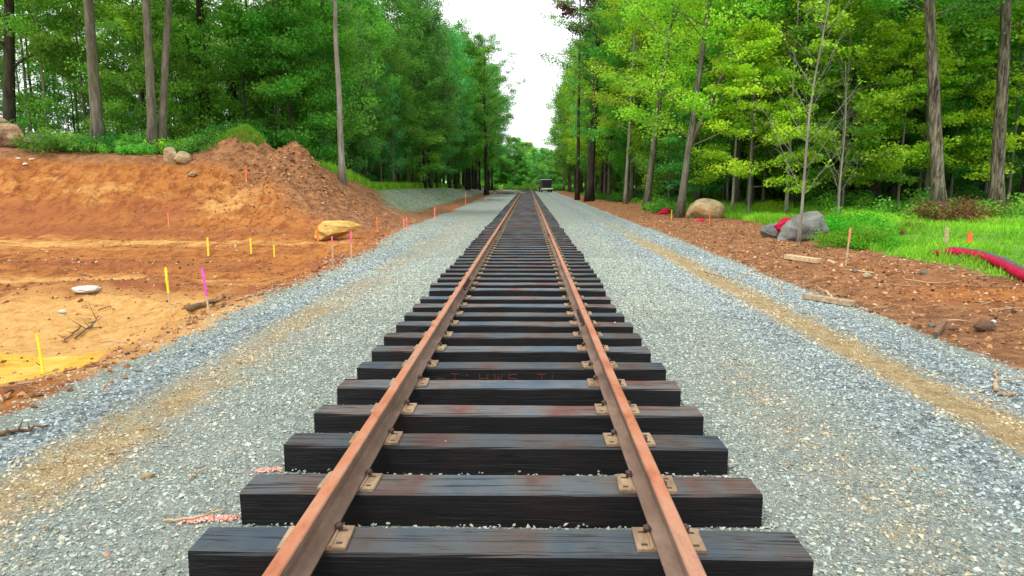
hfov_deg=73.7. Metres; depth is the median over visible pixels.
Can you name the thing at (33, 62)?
broadleaf tree
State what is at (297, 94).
broadleaf tree
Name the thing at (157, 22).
young tree
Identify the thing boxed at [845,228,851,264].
survey stake
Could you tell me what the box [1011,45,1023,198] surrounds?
slender tree
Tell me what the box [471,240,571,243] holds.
crosstie
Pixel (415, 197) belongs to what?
sparse seedlings on slope
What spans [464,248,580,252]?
crosstie
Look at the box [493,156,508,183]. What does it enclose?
distant tree
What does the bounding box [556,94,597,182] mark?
broadleaf tree
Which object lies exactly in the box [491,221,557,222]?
crosstie
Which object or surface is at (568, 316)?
crosstie
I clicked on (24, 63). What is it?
slender tree
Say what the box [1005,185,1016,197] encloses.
shrub
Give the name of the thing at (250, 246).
survey stake
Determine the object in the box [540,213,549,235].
rail
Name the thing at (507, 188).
shrub
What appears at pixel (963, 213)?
russet shrub
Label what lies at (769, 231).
boulder
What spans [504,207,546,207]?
crosstie
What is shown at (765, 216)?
grass
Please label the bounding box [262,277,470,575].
rail
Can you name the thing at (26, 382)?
twig
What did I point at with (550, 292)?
crosstie
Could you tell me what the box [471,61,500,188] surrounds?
broadleaf tree
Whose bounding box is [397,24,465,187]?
broadleaf tree
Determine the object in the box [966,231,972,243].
marker flag
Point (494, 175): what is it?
distant tree
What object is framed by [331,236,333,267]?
survey stake
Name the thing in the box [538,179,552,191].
utility vehicle
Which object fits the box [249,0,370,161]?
broadleaf tree
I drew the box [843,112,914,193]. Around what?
young tree
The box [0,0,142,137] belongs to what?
broadleaf tree
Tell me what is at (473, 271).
rail
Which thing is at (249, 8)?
broadleaf tree
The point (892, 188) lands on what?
broadleaf tree
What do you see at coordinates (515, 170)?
distant tree
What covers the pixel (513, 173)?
distant tree
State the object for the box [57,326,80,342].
root tangle
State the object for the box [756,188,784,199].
shrub
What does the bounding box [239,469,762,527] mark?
crosstie
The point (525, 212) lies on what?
crosstie
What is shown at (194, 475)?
stick
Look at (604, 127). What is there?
broadleaf tree
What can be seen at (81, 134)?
shrub
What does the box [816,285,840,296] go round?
stick
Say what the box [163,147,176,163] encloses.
boulder
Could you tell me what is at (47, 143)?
shrub
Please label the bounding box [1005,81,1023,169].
young tree
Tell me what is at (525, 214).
crosstie
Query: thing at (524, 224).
crosstie
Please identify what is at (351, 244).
survey stake
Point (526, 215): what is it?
crosstie
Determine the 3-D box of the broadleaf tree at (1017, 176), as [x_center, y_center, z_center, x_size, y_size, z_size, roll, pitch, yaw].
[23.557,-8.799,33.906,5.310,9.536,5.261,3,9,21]
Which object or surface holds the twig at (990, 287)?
on the bare soil
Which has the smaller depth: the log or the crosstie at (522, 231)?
the log
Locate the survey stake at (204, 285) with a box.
[201,268,210,322]
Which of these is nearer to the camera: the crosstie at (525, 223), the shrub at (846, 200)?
the crosstie at (525, 223)
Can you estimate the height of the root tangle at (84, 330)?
0.304 m
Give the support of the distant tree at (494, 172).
on the forest floor
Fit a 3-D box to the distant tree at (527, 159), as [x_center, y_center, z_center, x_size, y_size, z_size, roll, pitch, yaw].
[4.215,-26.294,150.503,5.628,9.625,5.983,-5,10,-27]
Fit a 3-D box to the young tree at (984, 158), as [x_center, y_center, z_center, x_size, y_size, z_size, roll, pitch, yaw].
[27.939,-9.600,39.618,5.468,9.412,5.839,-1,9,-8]
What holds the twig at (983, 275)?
on the bare soil
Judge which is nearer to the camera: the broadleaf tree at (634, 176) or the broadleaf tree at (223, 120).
the broadleaf tree at (223, 120)
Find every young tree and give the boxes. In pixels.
[0,60,52,130]
[0,95,66,131]
[16,44,146,134]
[66,96,140,134]
[77,0,225,139]
[122,92,141,133]
[135,36,228,136]
[173,0,310,148]
[205,75,270,126]
[220,5,355,160]
[365,100,408,180]
[371,85,449,182]
[398,155,422,180]
[426,112,463,187]
[624,107,675,194]
[655,50,759,201]
[660,69,760,198]
[662,28,786,203]
[678,73,758,199]
[683,79,767,201]
[690,77,768,193]
[691,18,826,214]
[754,90,840,205]
[756,152,782,191]
[758,69,846,200]
[758,84,883,198]
[771,0,964,211]
[783,22,927,211]
[808,58,895,193]
[829,5,970,206]
[829,55,924,188]
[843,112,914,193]
[849,0,997,199]
[879,9,1023,198]
[885,91,987,194]
[895,97,985,193]
[904,41,1019,191]
[924,2,1023,202]
[945,15,1023,176]
[951,69,1020,194]
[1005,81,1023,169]
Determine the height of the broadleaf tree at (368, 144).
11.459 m
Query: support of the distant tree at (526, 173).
on the forest floor
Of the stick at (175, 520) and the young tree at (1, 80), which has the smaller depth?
the stick at (175, 520)
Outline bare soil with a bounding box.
[0,129,1023,416]
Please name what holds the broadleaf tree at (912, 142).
on the forest floor
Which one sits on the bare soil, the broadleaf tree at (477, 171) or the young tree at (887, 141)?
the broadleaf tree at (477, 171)
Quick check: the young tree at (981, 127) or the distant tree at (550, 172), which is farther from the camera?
the distant tree at (550, 172)
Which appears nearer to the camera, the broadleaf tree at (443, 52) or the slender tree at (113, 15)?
the slender tree at (113, 15)
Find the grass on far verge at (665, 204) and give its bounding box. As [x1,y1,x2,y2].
[568,191,742,209]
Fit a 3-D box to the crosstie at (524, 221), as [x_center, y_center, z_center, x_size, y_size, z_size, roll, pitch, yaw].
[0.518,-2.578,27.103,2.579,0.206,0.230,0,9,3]
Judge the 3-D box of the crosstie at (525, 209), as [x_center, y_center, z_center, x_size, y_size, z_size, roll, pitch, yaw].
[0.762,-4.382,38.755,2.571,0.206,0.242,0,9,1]
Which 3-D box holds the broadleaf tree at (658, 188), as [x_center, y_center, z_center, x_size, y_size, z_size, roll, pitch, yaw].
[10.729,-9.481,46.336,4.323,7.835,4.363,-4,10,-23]
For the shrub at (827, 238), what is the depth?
16.71 m
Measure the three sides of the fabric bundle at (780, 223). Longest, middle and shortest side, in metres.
0.621 x 0.390 x 0.345 m
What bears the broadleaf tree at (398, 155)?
on the forest floor
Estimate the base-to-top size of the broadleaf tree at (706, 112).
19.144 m
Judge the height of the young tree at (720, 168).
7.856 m
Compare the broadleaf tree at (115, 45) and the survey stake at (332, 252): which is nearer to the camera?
the survey stake at (332, 252)
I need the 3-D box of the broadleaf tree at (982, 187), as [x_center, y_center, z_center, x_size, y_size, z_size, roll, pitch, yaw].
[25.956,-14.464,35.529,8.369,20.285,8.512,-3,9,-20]
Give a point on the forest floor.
(1017, 252)
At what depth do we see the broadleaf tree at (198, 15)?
36.07 m
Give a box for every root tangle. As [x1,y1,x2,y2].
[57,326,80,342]
[69,302,102,338]
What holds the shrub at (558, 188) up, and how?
on the forest floor
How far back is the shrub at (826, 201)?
31.48 m
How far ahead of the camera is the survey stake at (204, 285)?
8.21 m
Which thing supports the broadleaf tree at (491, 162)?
on the bare soil
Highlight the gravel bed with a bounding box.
[0,191,1023,575]
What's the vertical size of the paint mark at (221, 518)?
0.022 m
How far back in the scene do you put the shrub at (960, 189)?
49.53 m
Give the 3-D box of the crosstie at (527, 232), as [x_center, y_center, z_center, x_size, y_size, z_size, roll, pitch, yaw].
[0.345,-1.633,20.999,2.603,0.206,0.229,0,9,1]
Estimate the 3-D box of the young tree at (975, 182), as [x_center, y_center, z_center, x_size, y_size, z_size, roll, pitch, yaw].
[24.503,-9.260,37.655,6.552,9.619,6.794,5,10,30]
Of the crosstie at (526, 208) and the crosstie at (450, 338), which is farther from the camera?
the crosstie at (526, 208)
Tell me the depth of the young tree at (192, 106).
43.17 m
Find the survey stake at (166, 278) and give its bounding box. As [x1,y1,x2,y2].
[164,267,171,317]
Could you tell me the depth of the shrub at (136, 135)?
28.50 m
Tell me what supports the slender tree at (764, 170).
on the forest floor
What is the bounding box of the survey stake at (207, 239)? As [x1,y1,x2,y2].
[206,237,208,255]
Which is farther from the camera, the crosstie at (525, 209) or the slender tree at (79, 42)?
the slender tree at (79, 42)
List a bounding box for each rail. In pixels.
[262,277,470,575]
[464,226,500,286]
[499,211,510,229]
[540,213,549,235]
[547,231,584,320]
[576,306,706,575]
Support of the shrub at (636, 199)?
on the forest floor
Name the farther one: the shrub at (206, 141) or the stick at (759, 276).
the shrub at (206, 141)
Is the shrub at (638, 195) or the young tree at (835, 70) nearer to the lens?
the young tree at (835, 70)
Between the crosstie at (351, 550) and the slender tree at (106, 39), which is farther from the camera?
the slender tree at (106, 39)
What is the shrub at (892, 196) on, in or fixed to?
on the forest floor
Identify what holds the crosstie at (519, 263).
on the gravel bed
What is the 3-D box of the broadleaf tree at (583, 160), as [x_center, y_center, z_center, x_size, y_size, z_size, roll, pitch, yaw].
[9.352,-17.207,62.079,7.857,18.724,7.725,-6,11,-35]
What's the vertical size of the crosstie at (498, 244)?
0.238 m
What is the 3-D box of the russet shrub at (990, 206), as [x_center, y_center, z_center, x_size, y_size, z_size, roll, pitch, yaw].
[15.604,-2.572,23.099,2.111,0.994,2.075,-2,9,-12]
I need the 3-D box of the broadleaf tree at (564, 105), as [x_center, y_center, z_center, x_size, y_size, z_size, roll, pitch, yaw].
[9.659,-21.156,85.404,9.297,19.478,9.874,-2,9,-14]
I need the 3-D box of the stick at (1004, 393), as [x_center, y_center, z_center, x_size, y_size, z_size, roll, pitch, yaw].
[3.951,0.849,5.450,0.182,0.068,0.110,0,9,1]
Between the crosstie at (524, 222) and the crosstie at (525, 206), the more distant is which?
the crosstie at (525, 206)
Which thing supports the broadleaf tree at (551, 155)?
on the forest floor
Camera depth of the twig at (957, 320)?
8.00 m
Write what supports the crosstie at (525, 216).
on the gravel bed
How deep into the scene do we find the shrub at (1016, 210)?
22.11 m
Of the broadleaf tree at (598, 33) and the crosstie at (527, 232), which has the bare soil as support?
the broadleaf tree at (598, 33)
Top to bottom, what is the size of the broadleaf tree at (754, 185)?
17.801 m
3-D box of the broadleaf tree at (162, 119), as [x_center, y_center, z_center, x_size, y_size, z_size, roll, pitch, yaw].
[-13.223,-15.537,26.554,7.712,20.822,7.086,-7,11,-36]
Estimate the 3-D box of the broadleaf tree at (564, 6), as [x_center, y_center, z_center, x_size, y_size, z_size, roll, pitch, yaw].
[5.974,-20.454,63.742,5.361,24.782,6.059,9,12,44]
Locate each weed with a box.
[883,227,907,235]
[899,222,926,228]
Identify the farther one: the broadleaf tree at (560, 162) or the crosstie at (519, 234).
the broadleaf tree at (560, 162)
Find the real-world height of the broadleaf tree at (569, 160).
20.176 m
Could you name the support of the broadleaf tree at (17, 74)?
on the forest floor
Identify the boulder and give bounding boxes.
[0,116,9,122]
[0,123,23,147]
[71,285,100,292]
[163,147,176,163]
[173,151,191,162]
[188,171,196,175]
[314,220,361,240]
[687,198,724,217]
[760,223,779,237]
[777,211,828,241]
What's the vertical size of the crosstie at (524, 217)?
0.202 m
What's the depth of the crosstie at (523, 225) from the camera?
24.31 m
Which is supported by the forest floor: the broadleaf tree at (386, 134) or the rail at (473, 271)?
the broadleaf tree at (386, 134)
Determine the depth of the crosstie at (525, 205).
45.36 m
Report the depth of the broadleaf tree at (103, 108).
41.61 m
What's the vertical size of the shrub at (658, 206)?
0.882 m
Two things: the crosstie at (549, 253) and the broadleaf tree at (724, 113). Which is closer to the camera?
the crosstie at (549, 253)
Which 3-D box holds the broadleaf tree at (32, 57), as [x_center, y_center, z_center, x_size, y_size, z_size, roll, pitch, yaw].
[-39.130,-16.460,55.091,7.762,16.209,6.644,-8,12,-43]
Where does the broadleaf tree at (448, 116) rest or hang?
on the forest floor
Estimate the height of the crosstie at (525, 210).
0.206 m
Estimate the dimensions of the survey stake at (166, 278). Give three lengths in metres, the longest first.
0.819 x 0.048 x 0.041 m
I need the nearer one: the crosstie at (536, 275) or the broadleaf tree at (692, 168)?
the crosstie at (536, 275)
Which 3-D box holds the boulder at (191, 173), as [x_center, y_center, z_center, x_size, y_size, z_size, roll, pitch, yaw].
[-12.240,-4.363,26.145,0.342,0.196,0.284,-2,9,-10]
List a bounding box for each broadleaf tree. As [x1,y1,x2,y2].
[0,0,84,132]
[0,0,85,123]
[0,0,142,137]
[0,1,38,77]
[0,8,34,115]
[0,12,77,119]
[0,35,34,111]
[32,14,121,128]
[36,2,137,117]
[64,0,212,128]
[67,67,133,135]
[80,5,138,130]
[83,0,105,151]
[83,2,175,116]
[94,0,254,132]
[104,0,230,138]
[138,7,246,138]
[141,0,279,130]
[142,0,159,153]
[158,0,171,142]
[177,0,289,123]
[184,0,300,129]
[210,0,357,147]
[230,21,327,156]
[234,0,259,116]
[235,0,348,159]
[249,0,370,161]
[271,0,384,169]
[284,53,350,166]
[295,0,375,186]
[302,7,400,172]
[308,4,387,173]
[312,68,389,171]
[327,0,402,177]
[345,62,408,181]
[351,13,416,178]
[360,0,430,181]
[370,85,418,181]
[371,131,410,181]
[381,0,449,182]
[390,82,432,178]
[391,0,460,188]
[394,0,462,182]
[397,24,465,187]
[401,37,452,152]
[414,30,448,162]
[426,105,465,182]
[431,54,464,183]
[435,20,477,187]
[437,119,459,182]
[442,46,489,188]
[442,146,464,181]
[443,31,481,183]
[444,81,484,188]
[446,15,499,184]
[449,38,494,190]
[457,30,528,194]
[460,66,499,189]
[462,82,495,184]
[464,153,499,186]
[468,36,500,189]
[470,47,496,184]
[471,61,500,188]
[474,74,503,189]
[487,65,511,155]
[488,63,511,190]
[489,63,516,190]
[537,0,639,201]
[538,101,564,190]
[543,81,573,191]
[544,86,573,191]
[547,42,585,171]
[549,69,575,192]
[551,0,597,199]
[551,50,587,167]
[552,52,585,191]
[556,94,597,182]
[559,35,618,193]
[562,1,614,193]
[562,57,596,193]
[564,38,584,155]
[566,35,626,192]
[567,3,630,192]
[569,6,650,191]
[571,1,628,194]
[572,1,633,198]
[574,40,616,194]
[581,0,682,203]
[582,0,663,201]
[584,132,620,186]
[588,0,736,208]
[595,138,620,186]
[602,0,806,217]
[607,96,658,194]
[611,76,657,193]
[615,4,695,197]
[615,6,702,189]
[620,74,642,193]
[625,42,679,196]
[631,93,692,196]
[637,0,709,135]
[639,0,753,199]
[645,0,837,206]
[667,0,804,203]
[674,106,716,187]
[680,1,801,200]
[731,87,786,189]
[737,1,854,203]
[744,4,901,200]
[756,43,808,188]
[801,7,904,197]
[805,0,998,150]
[816,0,923,201]
[820,4,905,192]
[827,0,1023,196]
[839,0,997,197]
[851,0,1004,212]
[882,56,975,196]
[900,0,972,194]
[923,0,1023,210]
[923,2,1023,199]
[943,0,1023,193]
[943,15,1023,193]
[943,91,980,195]
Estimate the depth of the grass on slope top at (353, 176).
40.91 m
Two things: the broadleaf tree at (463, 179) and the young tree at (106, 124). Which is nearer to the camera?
the young tree at (106, 124)
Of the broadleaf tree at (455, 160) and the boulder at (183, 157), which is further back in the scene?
the broadleaf tree at (455, 160)
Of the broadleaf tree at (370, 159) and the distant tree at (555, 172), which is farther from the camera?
the distant tree at (555, 172)
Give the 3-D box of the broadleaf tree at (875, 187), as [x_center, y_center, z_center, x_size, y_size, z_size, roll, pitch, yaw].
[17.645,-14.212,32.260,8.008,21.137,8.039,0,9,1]
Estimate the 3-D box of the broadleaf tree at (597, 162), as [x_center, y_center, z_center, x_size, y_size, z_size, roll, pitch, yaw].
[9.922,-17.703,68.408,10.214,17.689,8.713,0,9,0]
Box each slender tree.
[0,0,60,132]
[0,0,71,126]
[0,0,71,131]
[1,0,78,129]
[19,1,110,134]
[38,30,83,124]
[59,1,101,82]
[73,0,136,92]
[93,0,172,125]
[653,15,691,197]
[695,0,788,213]
[742,0,849,211]
[749,0,811,203]
[797,10,832,201]
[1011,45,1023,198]
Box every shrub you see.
[3,119,38,136]
[8,126,84,154]
[32,129,62,136]
[33,127,79,138]
[54,133,106,153]
[60,130,133,153]
[66,130,110,139]
[95,140,128,153]
[109,135,160,153]
[114,131,173,144]
[116,141,157,155]
[136,137,178,152]
[161,134,219,153]
[188,117,276,145]
[188,130,222,145]
[503,185,518,189]
[519,183,538,190]
[543,182,565,190]
[595,190,612,199]
[602,190,634,201]
[629,196,643,202]
[634,191,651,198]
[639,194,660,204]
[640,199,672,210]
[648,198,688,212]
[651,192,677,203]
[686,190,725,200]
[686,195,694,202]
[730,186,774,200]
[754,200,789,209]
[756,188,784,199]
[807,185,880,209]
[807,219,908,248]
[820,204,900,234]
[827,187,884,197]
[833,225,907,250]
[836,189,885,207]
[856,190,907,201]
[872,187,963,213]
[883,188,914,197]
[896,195,996,222]
[947,183,1013,202]
[947,199,1011,217]
[948,185,973,192]
[971,192,1023,219]
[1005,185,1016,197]
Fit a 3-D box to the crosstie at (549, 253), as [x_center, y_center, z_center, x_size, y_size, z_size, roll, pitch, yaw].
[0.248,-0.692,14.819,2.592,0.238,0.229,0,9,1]
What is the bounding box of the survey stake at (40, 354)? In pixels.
[36,334,44,373]
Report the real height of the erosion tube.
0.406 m
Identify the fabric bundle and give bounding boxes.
[657,208,669,214]
[774,217,791,231]
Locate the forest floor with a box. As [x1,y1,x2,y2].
[19,142,1023,277]
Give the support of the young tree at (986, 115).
on the forest floor
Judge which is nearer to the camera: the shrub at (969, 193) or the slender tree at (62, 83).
the shrub at (969, 193)
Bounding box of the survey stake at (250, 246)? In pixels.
[249,238,251,253]
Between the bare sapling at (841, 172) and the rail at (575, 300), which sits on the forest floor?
the bare sapling at (841, 172)
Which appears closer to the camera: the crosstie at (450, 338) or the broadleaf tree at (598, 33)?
the crosstie at (450, 338)
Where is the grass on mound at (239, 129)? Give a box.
[215,123,265,145]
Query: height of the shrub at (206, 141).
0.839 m
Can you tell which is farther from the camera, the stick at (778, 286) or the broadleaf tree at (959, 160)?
the broadleaf tree at (959, 160)
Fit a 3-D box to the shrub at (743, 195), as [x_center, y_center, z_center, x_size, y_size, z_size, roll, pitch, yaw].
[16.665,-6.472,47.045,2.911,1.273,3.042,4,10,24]
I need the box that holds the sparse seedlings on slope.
[357,181,472,213]
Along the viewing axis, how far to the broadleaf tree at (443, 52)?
57.74 m
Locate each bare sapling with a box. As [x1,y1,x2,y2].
[749,0,866,243]
[818,51,873,215]
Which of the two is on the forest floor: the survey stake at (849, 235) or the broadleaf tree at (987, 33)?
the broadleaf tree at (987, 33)
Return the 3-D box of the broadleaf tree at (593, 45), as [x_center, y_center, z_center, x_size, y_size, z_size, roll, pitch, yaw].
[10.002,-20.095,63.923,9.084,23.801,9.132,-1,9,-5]
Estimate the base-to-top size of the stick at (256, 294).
0.158 m
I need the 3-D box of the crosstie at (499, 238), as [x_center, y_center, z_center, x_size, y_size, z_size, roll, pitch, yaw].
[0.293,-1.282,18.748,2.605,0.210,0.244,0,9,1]
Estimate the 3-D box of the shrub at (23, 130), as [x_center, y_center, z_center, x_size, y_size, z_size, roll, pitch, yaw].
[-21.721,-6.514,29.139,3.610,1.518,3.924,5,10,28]
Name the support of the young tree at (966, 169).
on the forest floor
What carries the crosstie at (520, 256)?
on the gravel bed
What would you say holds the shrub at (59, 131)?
on the forest floor
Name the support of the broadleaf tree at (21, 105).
on the forest floor
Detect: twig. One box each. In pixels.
[0,386,35,389]
[15,380,42,385]
[90,341,126,343]
[948,319,971,321]
[967,275,998,276]
[970,286,1009,287]
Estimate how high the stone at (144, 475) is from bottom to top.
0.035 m
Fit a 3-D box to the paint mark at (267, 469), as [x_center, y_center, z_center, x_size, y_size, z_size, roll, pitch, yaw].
[-1.439,1.067,4.019,0.186,0.026,0.081,-1,9,-6]
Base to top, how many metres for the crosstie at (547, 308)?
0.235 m
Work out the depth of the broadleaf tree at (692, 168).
48.49 m
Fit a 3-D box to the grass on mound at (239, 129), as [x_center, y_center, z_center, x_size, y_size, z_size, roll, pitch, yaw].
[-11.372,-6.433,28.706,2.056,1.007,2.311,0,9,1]
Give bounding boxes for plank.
[784,254,821,262]
[802,293,855,306]
[932,319,947,335]
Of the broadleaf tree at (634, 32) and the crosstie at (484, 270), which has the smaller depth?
the crosstie at (484, 270)
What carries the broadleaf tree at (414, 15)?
on the forest floor
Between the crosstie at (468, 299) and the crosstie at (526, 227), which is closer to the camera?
the crosstie at (468, 299)
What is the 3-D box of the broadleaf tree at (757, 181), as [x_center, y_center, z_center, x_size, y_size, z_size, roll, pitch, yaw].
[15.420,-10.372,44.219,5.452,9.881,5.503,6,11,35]
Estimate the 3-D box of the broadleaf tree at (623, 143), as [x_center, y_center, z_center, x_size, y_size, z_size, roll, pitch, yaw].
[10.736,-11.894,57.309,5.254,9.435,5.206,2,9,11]
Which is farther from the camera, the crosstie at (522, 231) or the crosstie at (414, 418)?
the crosstie at (522, 231)
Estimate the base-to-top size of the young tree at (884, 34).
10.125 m
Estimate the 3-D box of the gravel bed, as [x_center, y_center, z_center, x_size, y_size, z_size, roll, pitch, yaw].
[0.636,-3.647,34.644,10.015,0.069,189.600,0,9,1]
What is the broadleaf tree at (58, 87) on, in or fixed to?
on the forest floor
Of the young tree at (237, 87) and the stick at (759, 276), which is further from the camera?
the young tree at (237, 87)
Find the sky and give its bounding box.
[0,0,1023,182]
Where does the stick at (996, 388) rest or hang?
on the gravel bed
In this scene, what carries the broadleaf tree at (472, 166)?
on the bare soil
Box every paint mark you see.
[176,513,240,525]
[251,466,282,472]
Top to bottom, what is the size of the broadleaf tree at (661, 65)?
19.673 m
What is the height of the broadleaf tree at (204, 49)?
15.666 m
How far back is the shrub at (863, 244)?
16.37 m
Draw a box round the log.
[185,294,232,311]
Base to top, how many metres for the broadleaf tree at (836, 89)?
21.488 m
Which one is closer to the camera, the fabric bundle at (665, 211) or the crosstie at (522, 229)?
the crosstie at (522, 229)
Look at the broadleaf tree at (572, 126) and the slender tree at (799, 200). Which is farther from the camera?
the broadleaf tree at (572, 126)
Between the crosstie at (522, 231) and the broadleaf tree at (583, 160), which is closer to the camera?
the crosstie at (522, 231)
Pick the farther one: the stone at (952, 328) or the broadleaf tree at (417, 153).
the broadleaf tree at (417, 153)
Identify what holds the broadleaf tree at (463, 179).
on the forest floor
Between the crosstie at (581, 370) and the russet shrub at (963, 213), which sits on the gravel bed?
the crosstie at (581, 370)
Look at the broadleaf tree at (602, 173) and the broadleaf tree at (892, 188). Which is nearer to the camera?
the broadleaf tree at (892, 188)
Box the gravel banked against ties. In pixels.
[187,250,773,575]
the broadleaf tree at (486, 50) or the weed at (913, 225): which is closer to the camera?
the weed at (913, 225)
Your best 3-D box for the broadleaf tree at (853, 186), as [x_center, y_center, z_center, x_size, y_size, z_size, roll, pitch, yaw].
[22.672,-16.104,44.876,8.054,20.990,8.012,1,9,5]
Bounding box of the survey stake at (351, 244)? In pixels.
[350,231,351,260]
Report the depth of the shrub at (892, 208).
27.38 m
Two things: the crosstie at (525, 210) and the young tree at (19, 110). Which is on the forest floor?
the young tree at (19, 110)
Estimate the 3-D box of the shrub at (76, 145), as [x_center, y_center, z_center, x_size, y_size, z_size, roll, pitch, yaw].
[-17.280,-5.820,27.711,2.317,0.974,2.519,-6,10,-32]
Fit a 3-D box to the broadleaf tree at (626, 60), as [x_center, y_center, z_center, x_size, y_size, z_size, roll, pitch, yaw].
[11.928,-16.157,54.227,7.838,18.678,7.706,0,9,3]
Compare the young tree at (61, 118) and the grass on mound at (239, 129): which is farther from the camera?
the young tree at (61, 118)
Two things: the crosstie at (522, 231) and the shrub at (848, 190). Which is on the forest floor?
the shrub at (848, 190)
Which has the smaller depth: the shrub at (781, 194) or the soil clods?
the soil clods
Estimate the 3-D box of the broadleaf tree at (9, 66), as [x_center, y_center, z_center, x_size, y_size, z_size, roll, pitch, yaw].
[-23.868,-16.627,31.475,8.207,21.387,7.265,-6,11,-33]
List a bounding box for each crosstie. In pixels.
[188,521,813,575]
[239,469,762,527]
[284,428,727,475]
[314,399,703,435]
[337,374,680,405]
[357,358,665,380]
[372,342,650,362]
[384,331,641,346]
[396,318,632,332]
[404,308,624,321]
[413,302,615,312]
[420,294,610,303]
[429,285,605,296]
[430,280,602,288]
[437,275,600,282]
[440,270,596,277]
[446,266,593,272]
[450,263,590,268]
[454,259,588,264]
[456,256,584,261]
[459,253,583,258]
[463,250,583,255]
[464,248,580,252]
[465,246,576,250]
[468,244,576,247]
[470,241,573,245]
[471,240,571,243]
[473,239,571,241]
[475,237,569,239]
[478,234,567,236]
[478,236,568,237]
[479,233,565,234]
[481,230,562,231]
[481,232,565,233]
[482,229,563,231]
[485,226,558,228]
[485,228,563,229]
[486,227,561,228]
[487,225,559,226]
[488,224,558,224]
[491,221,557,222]
[492,220,557,221]
[493,219,550,219]
[493,220,556,220]
[494,218,554,218]
[495,217,552,217]
[495,223,558,223]
[496,216,553,216]
[498,214,551,214]
[498,214,552,215]
[499,213,551,213]
[500,212,549,212]
[502,210,548,210]
[502,211,548,211]
[503,209,547,209]
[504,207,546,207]
[505,206,545,206]
[505,208,547,208]
[506,205,544,205]
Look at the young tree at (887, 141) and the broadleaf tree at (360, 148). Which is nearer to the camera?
the young tree at (887, 141)
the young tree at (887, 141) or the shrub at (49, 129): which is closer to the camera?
the shrub at (49, 129)
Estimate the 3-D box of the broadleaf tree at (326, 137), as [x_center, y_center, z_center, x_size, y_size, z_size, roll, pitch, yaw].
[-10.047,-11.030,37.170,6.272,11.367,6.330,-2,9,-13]
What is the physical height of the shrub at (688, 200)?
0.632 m
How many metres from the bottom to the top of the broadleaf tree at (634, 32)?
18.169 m
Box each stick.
[0,419,48,435]
[163,506,227,521]
[189,465,213,479]
[240,284,281,299]
[704,266,739,279]
[740,270,774,277]
[768,277,789,293]
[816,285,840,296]
[903,278,958,282]
[992,367,1023,392]
[997,391,1016,396]
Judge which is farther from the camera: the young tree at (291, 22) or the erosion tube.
the young tree at (291, 22)
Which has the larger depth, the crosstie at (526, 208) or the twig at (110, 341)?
the crosstie at (526, 208)
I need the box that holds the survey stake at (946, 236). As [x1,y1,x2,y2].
[944,226,948,244]
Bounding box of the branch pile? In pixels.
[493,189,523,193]
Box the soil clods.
[0,130,1023,423]
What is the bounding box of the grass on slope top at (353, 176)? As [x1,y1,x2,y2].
[314,157,464,189]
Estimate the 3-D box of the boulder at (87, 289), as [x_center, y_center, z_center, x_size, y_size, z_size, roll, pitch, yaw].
[-6.442,0.017,10.320,0.381,0.117,0.222,0,9,0]
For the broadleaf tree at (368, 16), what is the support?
on the forest floor
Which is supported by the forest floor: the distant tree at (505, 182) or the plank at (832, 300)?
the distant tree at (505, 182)
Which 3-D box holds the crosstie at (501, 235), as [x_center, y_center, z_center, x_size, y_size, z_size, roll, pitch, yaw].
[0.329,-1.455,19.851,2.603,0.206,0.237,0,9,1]
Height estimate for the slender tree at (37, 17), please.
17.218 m
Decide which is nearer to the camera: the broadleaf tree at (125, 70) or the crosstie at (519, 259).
the crosstie at (519, 259)
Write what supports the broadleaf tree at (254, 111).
on the forest floor
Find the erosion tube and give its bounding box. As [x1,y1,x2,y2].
[930,247,1023,280]
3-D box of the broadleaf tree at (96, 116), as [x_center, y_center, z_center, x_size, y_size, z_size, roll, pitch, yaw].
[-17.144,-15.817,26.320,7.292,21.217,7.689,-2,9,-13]
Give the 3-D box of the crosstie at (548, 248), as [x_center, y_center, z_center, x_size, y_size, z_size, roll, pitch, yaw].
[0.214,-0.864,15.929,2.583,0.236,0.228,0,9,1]
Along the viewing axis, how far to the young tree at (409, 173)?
68.19 m
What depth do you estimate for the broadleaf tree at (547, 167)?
129.68 m
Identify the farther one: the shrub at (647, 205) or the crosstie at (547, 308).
the shrub at (647, 205)
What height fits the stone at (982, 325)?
0.149 m
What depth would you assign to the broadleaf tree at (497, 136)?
120.67 m
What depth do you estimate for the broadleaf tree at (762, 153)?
35.35 m
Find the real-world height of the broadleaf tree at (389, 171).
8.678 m
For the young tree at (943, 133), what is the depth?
38.81 m
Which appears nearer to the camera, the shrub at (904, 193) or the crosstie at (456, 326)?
the crosstie at (456, 326)
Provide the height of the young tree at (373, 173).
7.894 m
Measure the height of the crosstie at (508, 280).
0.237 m
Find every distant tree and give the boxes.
[480,155,503,181]
[482,156,500,182]
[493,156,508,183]
[495,143,511,186]
[497,149,516,184]
[499,154,515,186]
[501,136,527,186]
[508,149,530,185]
[509,141,534,185]
[514,141,539,186]
[520,147,544,185]
[529,147,554,182]
[543,156,556,184]
[549,149,565,183]
[553,159,567,185]
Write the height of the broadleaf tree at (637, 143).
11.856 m
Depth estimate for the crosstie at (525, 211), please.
35.99 m
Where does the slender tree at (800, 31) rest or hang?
on the forest floor
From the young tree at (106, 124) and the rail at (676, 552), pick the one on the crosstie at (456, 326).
the rail at (676, 552)
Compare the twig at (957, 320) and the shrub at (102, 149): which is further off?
the shrub at (102, 149)
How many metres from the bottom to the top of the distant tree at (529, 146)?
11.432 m
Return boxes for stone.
[139,472,155,478]
[863,272,871,277]
[927,322,934,326]
[948,325,958,330]
[973,319,997,331]
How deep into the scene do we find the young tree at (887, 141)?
35.80 m

